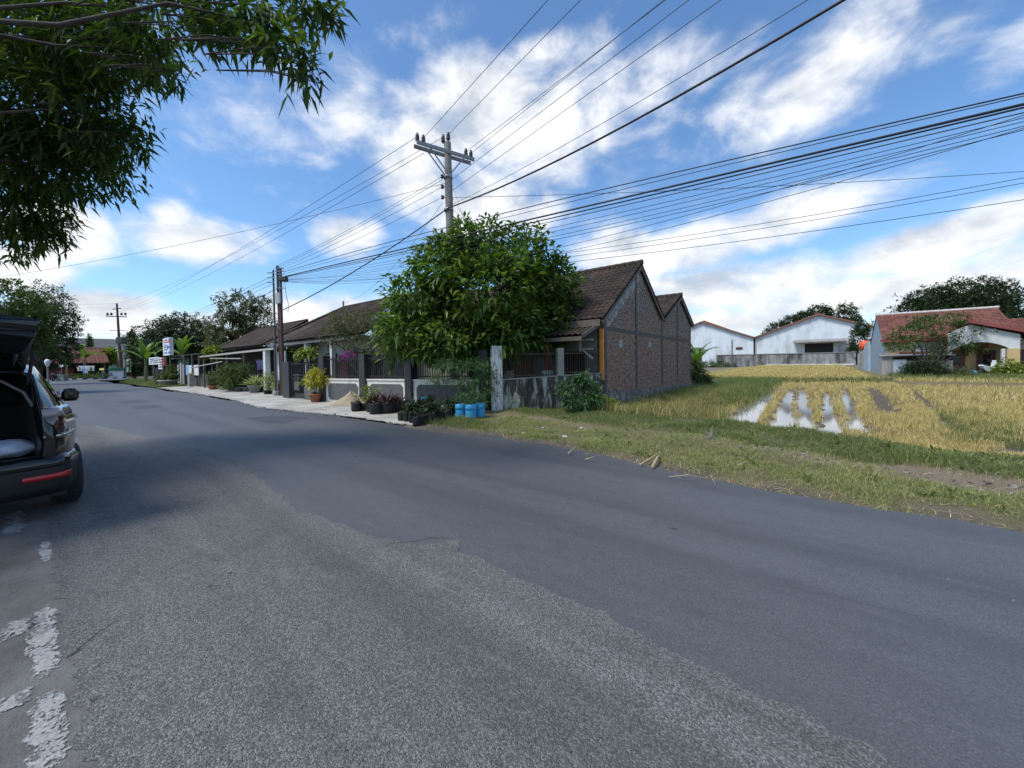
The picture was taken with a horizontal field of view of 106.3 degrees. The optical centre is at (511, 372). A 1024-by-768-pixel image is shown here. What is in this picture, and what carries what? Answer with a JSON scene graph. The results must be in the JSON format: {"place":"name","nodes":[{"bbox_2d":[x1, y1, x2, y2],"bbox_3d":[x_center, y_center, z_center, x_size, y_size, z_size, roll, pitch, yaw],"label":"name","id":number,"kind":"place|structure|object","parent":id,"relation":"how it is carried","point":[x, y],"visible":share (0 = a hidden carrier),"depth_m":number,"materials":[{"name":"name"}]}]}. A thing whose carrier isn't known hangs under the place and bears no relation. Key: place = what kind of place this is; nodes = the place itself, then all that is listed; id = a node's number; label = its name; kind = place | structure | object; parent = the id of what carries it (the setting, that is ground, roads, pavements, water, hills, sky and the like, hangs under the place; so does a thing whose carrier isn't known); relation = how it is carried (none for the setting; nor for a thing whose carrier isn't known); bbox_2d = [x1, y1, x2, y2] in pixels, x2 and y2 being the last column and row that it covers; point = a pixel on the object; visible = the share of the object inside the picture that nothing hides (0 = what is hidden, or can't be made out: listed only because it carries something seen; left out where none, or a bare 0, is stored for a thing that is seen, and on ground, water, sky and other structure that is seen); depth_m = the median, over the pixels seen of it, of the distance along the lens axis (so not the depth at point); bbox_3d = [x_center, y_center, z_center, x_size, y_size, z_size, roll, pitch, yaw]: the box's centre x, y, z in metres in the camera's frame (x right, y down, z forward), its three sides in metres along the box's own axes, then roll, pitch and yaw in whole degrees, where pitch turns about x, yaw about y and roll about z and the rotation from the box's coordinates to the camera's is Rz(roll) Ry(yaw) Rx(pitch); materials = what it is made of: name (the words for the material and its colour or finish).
{"place":"outdoors","nodes":[
{"label":"outdoors","id":0,"kind":"place"},
{"bbox_2d":[0,497,98,767],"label":"road shoulder","id":1,"kind":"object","parent":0,"point":[28,588],"visible":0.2,"depth_m":2.08},
{"bbox_2d":[0,509,27,534],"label":"road marking","id":2,"kind":"object","parent":1,"relation":"on","point":[14,523],"visible":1,"depth_m":3.78,"materials":[{"name":"paint"}]},
{"bbox_2d":[0,684,37,713],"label":"road marking","id":3,"kind":"object","parent":1,"relation":"on","point":[10,702],"visible":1,"depth_m":1.74,"materials":[{"name":"paint"}]},
{"bbox_2d":[0,615,40,642],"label":"road marking","id":4,"kind":"object","parent":1,"relation":"on","point":[18,630],"visible":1,"depth_m":2.23,"materials":[{"name":"paint"}]},
{"bbox_2d":[0,314,83,505],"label":"parked car","id":5,"kind":"object","parent":1,"relation":"on","point":[37,411],"visible":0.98,"depth_m":3.85,"materials":[{"name":"black paint"}]},
{"bbox_2d":[0,439,34,458],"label":"plastic bag","id":6,"kind":"object","parent":5,"relation":"in","point":[10,448],"visible":0.96,"depth_m":3.78,"materials":[{"name":"plastic"}]},
{"bbox_2d":[24,605,62,678],"bbox_3d":[-2.614,1.483,2.141,1.250,0.001,0.180,0,2,38],"label":"road marking","id":7,"kind":"object","parent":1,"relation":"on","point":[45,660],"visible":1,"depth_m":2.10,"materials":[{"name":"paint"}]},
{"bbox_2d":[22,690,71,767],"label":"road marking","id":8,"kind":"object","parent":1,"relation":"on","point":[46,705],"visible":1,"depth_m":1.59,"materials":[{"name":"paint"}]},
{"bbox_2d":[119,378,187,386],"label":"lawn grass","id":9,"kind":"structure","parent":0,"point":[139,381],"depth_m":38.79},
{"bbox_2d":[162,386,455,424],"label":"pavement","id":10,"kind":"structure","parent":0,"point":[261,400],"depth_m":15.29,"materials":[{"name":"concrete"}]},
{"bbox_2d":[201,343,224,372],"bbox_3d":[-22.449,-0.520,28.930,1.559,3.400,1.381,-1,1,0],"label":"shrub","id":11,"kind":"object","parent":10,"relation":"on","point":[213,349],"visible":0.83,"depth_m":28.75,"materials":[{"name":"green plant"}]},
{"bbox_2d":[205,361,256,390],"bbox_3d":[-18.008,0.245,24.273,4.880,1.983,2.308,0,2,41],"label":"bush","id":12,"kind":"object","parent":10,"relation":"on","point":[228,369],"visible":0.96,"depth_m":23.46,"materials":[{"name":"green plant"}]},
{"bbox_2d":[236,373,262,392],"bbox_3d":[-15.065,0.583,22.506,1.542,1.199,1.901,-1,1,-9],"label":"potted plant","id":13,"kind":"object","parent":10,"relation":"on","point":[253,386],"visible":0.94,"depth_m":22.29,"materials":[{"name":"green plant"}]},
{"bbox_2d":[190,342,316,389],"bbox_3d":[-18.345,-0.272,26.308,16.202,2.896,2.435,0,2,38],"label":"roadside stall","id":14,"kind":"object","parent":10,"relation":"on","point":[266,356],"visible":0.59,"depth_m":25.10,"materials":[{"name":"white paint"}]},
{"bbox_2d":[253,265,288,395],"bbox_3d":[-12.082,-2.087,19.394,1.550,6.650,0.446,-1,1,-22],"label":"twin rail pole","id":15,"kind":"object","parent":10,"relation":"on","point":[280,278],"visible":0.95,"depth_m":19.54,"materials":[{"name":"concrete"}]},
{"bbox_2d":[285,103,1023,276],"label":"overhead wire","id":16,"kind":"object","parent":15,"relation":"attached to","point":[895,134],"visible":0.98,"depth_m":7.44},
{"bbox_2d":[285,93,1023,271],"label":"overhead wire","id":17,"kind":"object","parent":15,"relation":"attached to","point":[722,161],"visible":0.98,"depth_m":7.38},
{"bbox_2d":[285,112,1023,277],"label":"overhead wire","id":18,"kind":"object","parent":15,"relation":"attached to","point":[729,181],"visible":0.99,"depth_m":7.57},
{"bbox_2d":[285,96,1023,273],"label":"overhead wire","id":19,"kind":"object","parent":15,"relation":"attached to","point":[724,165],"visible":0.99,"depth_m":7.42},
{"bbox_2d":[285,126,1023,279],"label":"overhead wire","id":20,"kind":"object","parent":15,"relation":"attached to","point":[733,196],"visible":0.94,"depth_m":7.68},
{"bbox_2d":[286,107,1023,276],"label":"overhead wire","id":21,"kind":"object","parent":15,"relation":"attached to","point":[1019,108],"visible":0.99,"depth_m":7.49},
{"bbox_2d":[288,178,1021,279],"bbox_3d":[7.168,-5.070,11.024,41.262,1.758,0.014,0,1,24],"label":"overhead wire","id":22,"kind":"object","parent":15,"relation":"attached to","point":[755,224],"visible":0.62,"depth_m":10.80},
{"bbox_2d":[288,121,1023,278],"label":"overhead wire","id":23,"kind":"object","parent":15,"relation":"attached to","point":[735,190],"visible":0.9,"depth_m":7.62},
{"bbox_2d":[290,117,1023,277],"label":"overhead wire","id":24,"kind":"object","parent":15,"relation":"attached to","point":[729,187],"visible":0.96,"depth_m":7.63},
{"bbox_2d":[291,115,1023,281],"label":"overhead wire","id":25,"kind":"object","parent":15,"relation":"attached to","point":[743,199],"visible":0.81,"depth_m":7.87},
{"bbox_2d":[294,128,1022,283],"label":"overhead wire","id":26,"kind":"object","parent":15,"relation":"attached to","point":[719,214],"visible":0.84,"depth_m":8.01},
{"bbox_2d":[296,130,1022,279],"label":"overhead wire","id":27,"kind":"object","parent":15,"relation":"attached to","point":[736,199],"visible":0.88,"depth_m":7.71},
{"bbox_2d":[297,183,1022,280],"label":"overhead wire","id":28,"kind":"object","parent":15,"relation":"attached to","point":[750,230],"visible":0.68,"depth_m":10.79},
{"bbox_2d":[309,199,1023,281],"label":"overhead wire","id":29,"kind":"object","parent":15,"relation":"attached to","point":[753,239],"visible":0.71,"depth_m":10.85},
{"bbox_2d":[267,270,279,395],"bbox_3d":[-12.329,-2.022,19.883,0.400,6.507,0.329,-2,2,-45],"label":"slim steel pole","id":30,"kind":"object","parent":10,"relation":"on","point":[275,364],"visible":0.88,"depth_m":19.86,"materials":[{"name":"metal"}]},
{"bbox_2d":[282,361,318,399],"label":"iron gate","id":31,"kind":"structure","parent":10,"relation":"on","point":[291,375],"depth_m":17.93,"materials":[{"name":"grey metal"}]},
{"bbox_2d":[289,345,321,373],"bbox_3d":[-9.316,-0.020,17.537,1.498,2.463,1.146,-1,1,0],"label":"young papaya","id":32,"kind":"object","parent":10,"relation":"on","point":[304,354],"visible":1,"depth_m":17.33,"materials":[{"name":"green plant"}]},
{"bbox_2d":[299,365,333,401],"bbox_3d":[-8.123,0.450,15.930,1.218,1.559,1.190,-2,2,-45],"label":"potted plant","id":33,"kind":"object","parent":10,"relation":"on","point":[309,380],"visible":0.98,"depth_m":15.82,"materials":[{"name":"yellow plant"}]},
{"bbox_2d":[330,390,363,405],"bbox_3d":[-6.253,0.961,14.946,1.589,0.547,1.200,-1,1,0],"label":"sand heap","id":34,"kind":"object","parent":10,"relation":"on","point":[347,399],"visible":0.73,"depth_m":14.67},
{"bbox_2d":[316,305,404,378],"bbox_3d":[-5.997,-0.855,16.407,5.297,4.200,2.684,0,2,33],"label":"bougainvillea tree","id":35,"kind":"object","parent":10,"relation":"on","point":[342,329],"visible":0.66,"depth_m":16.47,"materials":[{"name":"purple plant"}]},
{"bbox_2d":[362,390,394,413],"bbox_3d":[-4.220,0.869,11.839,1.127,0.791,0.913,0,1,23],"label":"grow bag","id":36,"kind":"object","parent":10,"relation":"on","point":[375,406],"visible":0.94,"depth_m":11.64,"materials":[{"name":"plastic"}]},
{"bbox_2d":[377,391,398,413],"bbox_3d":[-3.860,0.873,11.929,0.922,0.767,1.138,0,2,30],"label":"grow bag","id":37,"kind":"object","parent":10,"relation":"on","point":[388,407],"visible":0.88,"depth_m":11.76,"materials":[{"name":"plastic"}]},
{"bbox_2d":[43,424,900,767],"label":"worn road","id":38,"kind":"structure","parent":0,"point":[219,612],"depth_m":1.98,"materials":[{"name":"asphalt"}]},
{"bbox_2d":[0,0,1023,345],"label":"sky","id":39,"kind":"structure","parent":0,"point":[230,165],"materials":[{"name":"blue"}]},
{"bbox_2d":[49,378,1023,767],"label":"road","id":40,"kind":"structure","parent":0,"point":[897,638],"depth_m":2.97,"materials":[{"name":"asphalt"}]},
{"bbox_2d":[246,415,308,423],"bbox_3d":[-6.665,1.344,11.109,2.081,0.001,1.216,0,2,38],"label":"road patch","id":41,"kind":"object","parent":40,"relation":"on","point":[277,419],"visible":1,"depth_m":11.08,"materials":[{"name":"asphalt"}]},
{"bbox_2d":[100,365,1023,532],"bbox_3d":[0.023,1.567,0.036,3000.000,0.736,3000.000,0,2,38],"label":"ground","id":42,"kind":"structure","parent":0,"point":[881,402],"depth_m":5.59,"materials":[{"name":"plant"}]},
{"bbox_2d":[0,277,68,358],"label":"leafy tree","id":43,"kind":"object","parent":42,"relation":"on","point":[37,301],"visible":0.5,"depth_m":24.11,"materials":[{"name":"green plant"}]},
{"bbox_2d":[3,278,89,373],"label":"leafy tree","id":44,"kind":"object","parent":42,"relation":"on","point":[39,363],"visible":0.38,"depth_m":40.07,"materials":[{"name":"green plant"}]},
{"bbox_2d":[28,347,109,378],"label":"red tiled house","id":45,"kind":"structure","parent":42,"relation":"on","point":[100,358],"depth_m":65.83,"materials":[{"name":"tile"}]},
{"bbox_2d":[59,338,138,376],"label":"grey hipped house","id":46,"kind":"structure","parent":42,"relation":"on","point":[103,342],"depth_m":79.30,"materials":[{"name":"white paint"}]},
{"bbox_2d":[94,346,118,377],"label":"leafy tree","id":47,"kind":"object","parent":42,"relation":"on","point":[111,351],"visible":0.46,"depth_m":69.82,"materials":[{"name":"green plant"}]},
{"bbox_2d":[106,303,127,376],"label":"transformer pole","id":48,"kind":"object","parent":42,"relation":"on","point":[119,340],"visible":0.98,"depth_m":65.75,"materials":[{"name":"concrete"}]},
{"bbox_2d":[115,337,162,380],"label":"banana plant","id":49,"kind":"object","parent":42,"relation":"on","point":[144,351],"visible":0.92,"depth_m":43.67,"materials":[{"name":"green plant"}]},
{"bbox_2d":[163,337,173,372],"bbox_3d":[-32.085,-1.020,35.925,3.108,4.360,0.327,0,2,38],"label":"tall shop sign","id":50,"kind":"object","parent":42,"relation":"on","point":[168,349],"visible":0.98,"depth_m":35.61,"materials":[{"name":"white paint"}]},
{"bbox_2d":[118,310,222,373],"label":"dome tree","id":51,"kind":"object","parent":42,"relation":"on","point":[155,336],"visible":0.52,"depth_m":55.97,"materials":[{"name":"green plant"}]},
{"bbox_2d":[158,335,195,357],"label":"banana plant","id":52,"kind":"object","parent":42,"relation":"on","point":[182,345],"visible":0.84,"depth_m":41.74,"materials":[{"name":"green plant"}]},
{"bbox_2d":[0,0,361,276],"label":"mango tree","id":53,"kind":"object","parent":42,"relation":"on","point":[48,44],"visible":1,"depth_m":5.42,"materials":[{"name":"green plant"}]},
{"bbox_2d":[171,350,233,386],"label":"dark shed","id":54,"kind":"structure","parent":42,"relation":"on","point":[198,380],"depth_m":31.62,"materials":[{"name":"metal"}]},
{"bbox_2d":[195,287,277,351],"bbox_3d":[-26.847,-3.598,37.844,7.440,9.421,5.996,0,1,21],"label":"airy tree","id":55,"kind":"object","parent":42,"relation":"on","point":[241,318],"visible":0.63,"depth_m":36.98,"materials":[{"name":"green plant"}]},
{"bbox_2d":[220,319,308,354],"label":"tiled house","id":56,"kind":"structure","parent":42,"relation":"on","point":[255,338],"depth_m":27.53,"materials":[{"name":"tile"}]},
{"bbox_2d":[262,290,437,386],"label":"tiled house","id":57,"kind":"structure","parent":42,"relation":"on","point":[305,334],"depth_m":21.30,"materials":[{"name":"tile"}]},
{"bbox_2d":[318,350,490,410],"bbox_3d":[-4.372,0.291,14.299,8.270,2.000,0.340,0,1,28],"label":"street fence","id":58,"kind":"object","parent":42,"relation":"on","point":[410,386],"visible":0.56,"depth_m":14.34,"materials":[{"name":"grey concrete"}]},
{"bbox_2d":[423,400,442,423],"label":"potted plant","id":59,"kind":"object","parent":42,"relation":"on","point":[431,408],"visible":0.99,"depth_m":9.66,"materials":[{"name":"plant"}]},
{"bbox_2d":[414,132,474,378],"bbox_3d":[-2.481,-4.020,14.831,2.367,10.442,0.442,-2,2,-33],"label":"utility pole","id":60,"kind":"object","parent":42,"relation":"on","point":[447,154],"visible":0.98,"depth_m":14.72,"materials":[{"name":"concrete"}]},
{"bbox_2d":[448,0,807,206],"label":"overhead wire","id":61,"kind":"object","parent":60,"relation":"attached to","point":[651,94],"visible":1,"depth_m":8.07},
{"bbox_2d":[448,0,845,208],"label":"overhead wire","id":62,"kind":"object","parent":60,"relation":"attached to","point":[733,64],"visible":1,"depth_m":7.76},
{"bbox_2d":[453,171,1023,197],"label":"overhead wire","id":63,"kind":"object","parent":60,"relation":"attached to","point":[747,187],"visible":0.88,"depth_m":13.68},
{"bbox_2d":[426,355,502,408],"bbox_3d":[-1.433,0.381,11.703,2.414,1.775,1.585,-1,1,0],"label":"feathery plant","id":64,"kind":"object","parent":42,"relation":"on","point":[473,383],"visible":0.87,"depth_m":11.57,"materials":[{"name":"green plant"}]},
{"bbox_2d":[461,390,478,418],"bbox_3d":[-1.110,0.856,10.489,0.592,0.786,0.631,-1,1,0],"label":"blue bucket","id":65,"kind":"object","parent":42,"relation":"on","point":[470,409],"visible":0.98,"depth_m":10.38,"materials":[{"name":"plastic"}]},
{"bbox_2d":[365,211,589,379],"bbox_3d":[-0.999,-2.225,13.348,7.694,7.011,5.006,-1,1,0],"label":"broad leaved tree","id":66,"kind":"object","parent":42,"relation":"on","point":[527,302],"visible":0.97,"depth_m":12.64,"materials":[{"name":"green plant"}]},
{"bbox_2d":[423,411,534,429],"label":"lush grass","id":67,"kind":"structure","parent":42,"relation":"on","point":[460,423],"depth_m":9.31,"materials":[{"name":"plant"}]},
{"bbox_2d":[490,346,602,411],"bbox_3d":[1.199,0.218,12.544,3.770,2.160,0.320,-1,1,-12],"label":"side fence","id":68,"kind":"object","parent":42,"relation":"on","point":[539,391],"visible":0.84,"depth_m":12.41,"materials":[{"name":"paint"}]},
{"bbox_2d":[405,259,693,404],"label":"brick house","id":69,"kind":"structure","parent":42,"relation":"on","point":[631,328],"depth_m":15.07,"materials":[{"name":"brick"}]},
{"bbox_2d":[503,351,531,378],"bbox_3d":[0.036,0.026,15.376,1.800,2.050,0.070,0,2,38],"label":"door","id":70,"kind":"structure","parent":69,"relation":"in","point":[528,362],"depth_m":15.00,"materials":[{"name":"brown wood"}]},
{"bbox_2d":[564,351,584,374],"bbox_3d":[2.102,-0.242,13.717,1.100,1.000,0.100,0,2,38],"label":"window","id":71,"kind":"structure","parent":69,"relation":"in","point":[565,355],"depth_m":13.58,"materials":[{"name":"glass"}]},
{"bbox_2d":[553,368,606,412],"bbox_3d":[2.043,0.587,11.319,1.448,1.403,1.358,-2,2,-38],"label":"shrub","id":72,"kind":"object","parent":42,"relation":"on","point":[583,386],"visible":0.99,"depth_m":11.19,"materials":[{"name":"green plant"}]},
{"bbox_2d":[167,389,1023,507],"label":"rubble","id":73,"kind":"object","parent":42,"relation":"on","point":[884,466],"visible":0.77,"depth_m":5.59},
{"bbox_2d":[583,382,767,419],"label":"seeding grass","id":74,"kind":"structure","parent":42,"relation":"on","point":[671,407],"depth_m":12.48,"materials":[{"name":"plant"}]},
{"bbox_2d":[691,360,714,385],"bbox_3d":[11.578,0.163,23.616,1.784,2.108,1.675,0,2,36],"label":"shrub","id":75,"kind":"object","parent":42,"relation":"on","point":[698,377],"visible":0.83,"depth_m":23.49,"materials":[{"name":"green plant"}]},
{"bbox_2d":[648,375,785,410],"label":"lush grass","id":76,"kind":"structure","parent":42,"relation":"on","point":[766,383],"depth_m":19.32,"materials":[{"name":"plant"}]},
{"bbox_2d":[691,320,755,366],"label":"warehouse","id":77,"kind":"structure","parent":42,"relation":"on","point":[703,332],"depth_m":94.86,"materials":[{"name":"paint"}]},
{"bbox_2d":[436,411,1022,513],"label":"straw litter","id":78,"kind":"object","parent":42,"relation":"on","point":[786,464],"visible":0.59,"depth_m":5.53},
{"bbox_2d":[448,421,1020,530],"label":"straw litter","id":79,"kind":"object","parent":42,"relation":"on","point":[748,481],"visible":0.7,"depth_m":4.64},
{"bbox_2d":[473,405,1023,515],"bbox_3d":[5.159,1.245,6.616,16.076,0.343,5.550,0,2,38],"label":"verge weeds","id":80,"kind":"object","parent":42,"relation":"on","point":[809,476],"visible":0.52,"depth_m":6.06,"materials":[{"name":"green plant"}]},
{"bbox_2d":[760,310,807,333],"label":"leafy tree","id":81,"kind":"object","parent":42,"relation":"on","point":[787,321],"visible":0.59,"depth_m":133.87,"materials":[{"name":"green plant"}]},
{"bbox_2d":[716,352,855,366],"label":"compound wall","id":82,"kind":"structure","parent":42,"relation":"on","point":[820,358],"depth_m":77.02,"materials":[{"name":"concrete"}]},
{"bbox_2d":[720,364,853,370],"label":"rice stubble","id":83,"kind":"object","parent":42,"relation":"on","point":[805,366],"visible":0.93,"depth_m":57.62,"materials":[{"name":"plant"}]},
{"bbox_2d":[701,369,883,380],"bbox_3d":[27.459,0.139,39.717,14.251,0.590,23.929,0,2,38],"label":"rice stubble","id":84,"kind":"object","parent":42,"relation":"on","point":[820,373],"visible":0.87,"depth_m":37.65,"materials":[{"name":"plant"}]},
{"bbox_2d":[710,375,902,382],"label":"lush grass","id":85,"kind":"structure","parent":42,"relation":"on","point":[835,378],"depth_m":28.31,"materials":[{"name":"plant"}]},
{"bbox_2d":[753,313,873,353],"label":"warehouse","id":86,"kind":"structure","parent":42,"relation":"on","point":[817,333],"depth_m":83.44,"materials":[{"name":"white paint"}]},
{"bbox_2d":[805,343,832,352],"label":"window","id":87,"kind":"structure","parent":86,"relation":"in","point":[824,347],"depth_m":82.68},
{"bbox_2d":[797,303,834,319],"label":"leafy tree","id":88,"kind":"object","parent":42,"relation":"on","point":[824,310],"visible":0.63,"depth_m":133.03,"materials":[{"name":"green plant"}]},
{"bbox_2d":[832,302,866,321],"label":"leafy tree","id":89,"kind":"object","parent":42,"relation":"on","point":[848,311],"visible":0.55,"depth_m":133.38,"materials":[{"name":"green plant"}]},
{"bbox_2d":[845,319,873,364],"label":"leafy tree","id":90,"kind":"object","parent":42,"relation":"on","point":[858,333],"visible":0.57,"depth_m":71.67,"materials":[{"name":"green plant"}]},
{"bbox_2d":[696,398,1023,456],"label":"rice stubble","id":91,"kind":"object","parent":42,"relation":"on","point":[915,417],"visible":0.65,"depth_m":10.56,"materials":[{"name":"plant"}]},
{"bbox_2d":[751,376,1023,408],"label":"rice stubble","id":92,"kind":"object","parent":42,"relation":"on","point":[925,389],"visible":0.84,"depth_m":19.51,"materials":[{"name":"plant"}]},
{"bbox_2d":[878,353,954,374],"bbox_3d":[32.656,-0.593,31.234,4.050,1.800,2.700,0,2,38],"label":"block lean to","id":93,"kind":"object","parent":42,"relation":"on","point":[887,364],"visible":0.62,"depth_m":31.14,"materials":[{"name":"concrete"}]},
{"bbox_2d":[896,359,952,376],"bbox_3d":[30.069,-0.041,27.956,3.138,2.087,2.910,-1,1,0],"label":"round bush","id":94,"kind":"object","parent":42,"relation":"on","point":[923,367],"visible":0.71,"depth_m":27.56,"materials":[{"name":"green plant"}]},
{"bbox_2d":[881,310,998,364],"bbox_3d":[32.729,-2.174,29.474,8.409,4.961,4.329,-1,1,0],"label":"spreading tree","id":95,"kind":"object","parent":42,"relation":"on","point":[924,328],"visible":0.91,"depth_m":29.13,"materials":[{"name":"green plant"}]},
{"bbox_2d":[870,306,1023,372],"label":"red roofed house","id":96,"kind":"structure","parent":42,"relation":"on","point":[1004,341],"depth_m":30.90,"materials":[{"name":"tile"}]},
{"bbox_2d":[976,350,995,372],"bbox_3d":[36.662,-0.818,29.694,0.950,1.800,0.120,0,2,38],"label":"door","id":97,"kind":"structure","parent":96,"relation":"in","point":[982,358],"depth_m":29.68,"materials":[{"name":"black wood"}]},
{"bbox_2d":[870,273,1023,324],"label":"rain tree","id":98,"kind":"object","parent":42,"relation":"on","point":[1003,299],"visible":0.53,"depth_m":79.83,"materials":[{"name":"green plant"}]},
{"bbox_2d":[877,432,1022,456],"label":"straw litter","id":99,"kind":"object","parent":42,"relation":"on","point":[923,443],"visible":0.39,"depth_m":7.69,"materials":[{"name":"plant"}]},
{"bbox_2d":[888,371,1023,381],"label":"rice stubble","id":100,"kind":"object","parent":42,"relation":"on","point":[981,375],"visible":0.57,"depth_m":25.36,"materials":[{"name":"yellow plant"}]},
{"bbox_2d":[928,405,1023,449],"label":"green regrowth","id":101,"kind":"object","parent":42,"relation":"on","point":[985,436],"visible":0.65,"depth_m":9.07,"materials":[{"name":"green plant"}]},
{"bbox_2d":[950,397,1023,425],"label":"rice stubble","id":102,"kind":"object","parent":42,"relation":"on","point":[980,403],"visible":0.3,"depth_m":12.71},
{"bbox_2d":[986,357,1023,375],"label":"shrub","id":103,"kind":"object","parent":42,"relation":"on","point":[1007,368],"visible":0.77,"depth_m":26.76,"materials":[{"name":"green plant"}]},
{"bbox_2d":[1008,318,1023,369],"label":"garage wing","id":104,"kind":"structure","parent":42,"relation":"on","point":[1018,322],"depth_m":30.12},
{"bbox_2d":[489,405,1023,480],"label":"lush grass","id":105,"kind":"structure","parent":0,"point":[919,454],"depth_m":6.81,"materials":[{"name":"plant"}]},
{"bbox_2d":[729,390,871,435],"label":"water","id":106,"kind":"structure","parent":0,"point":[783,415],"depth_m":13.00,"materials":[{"name":"clear liquid"}]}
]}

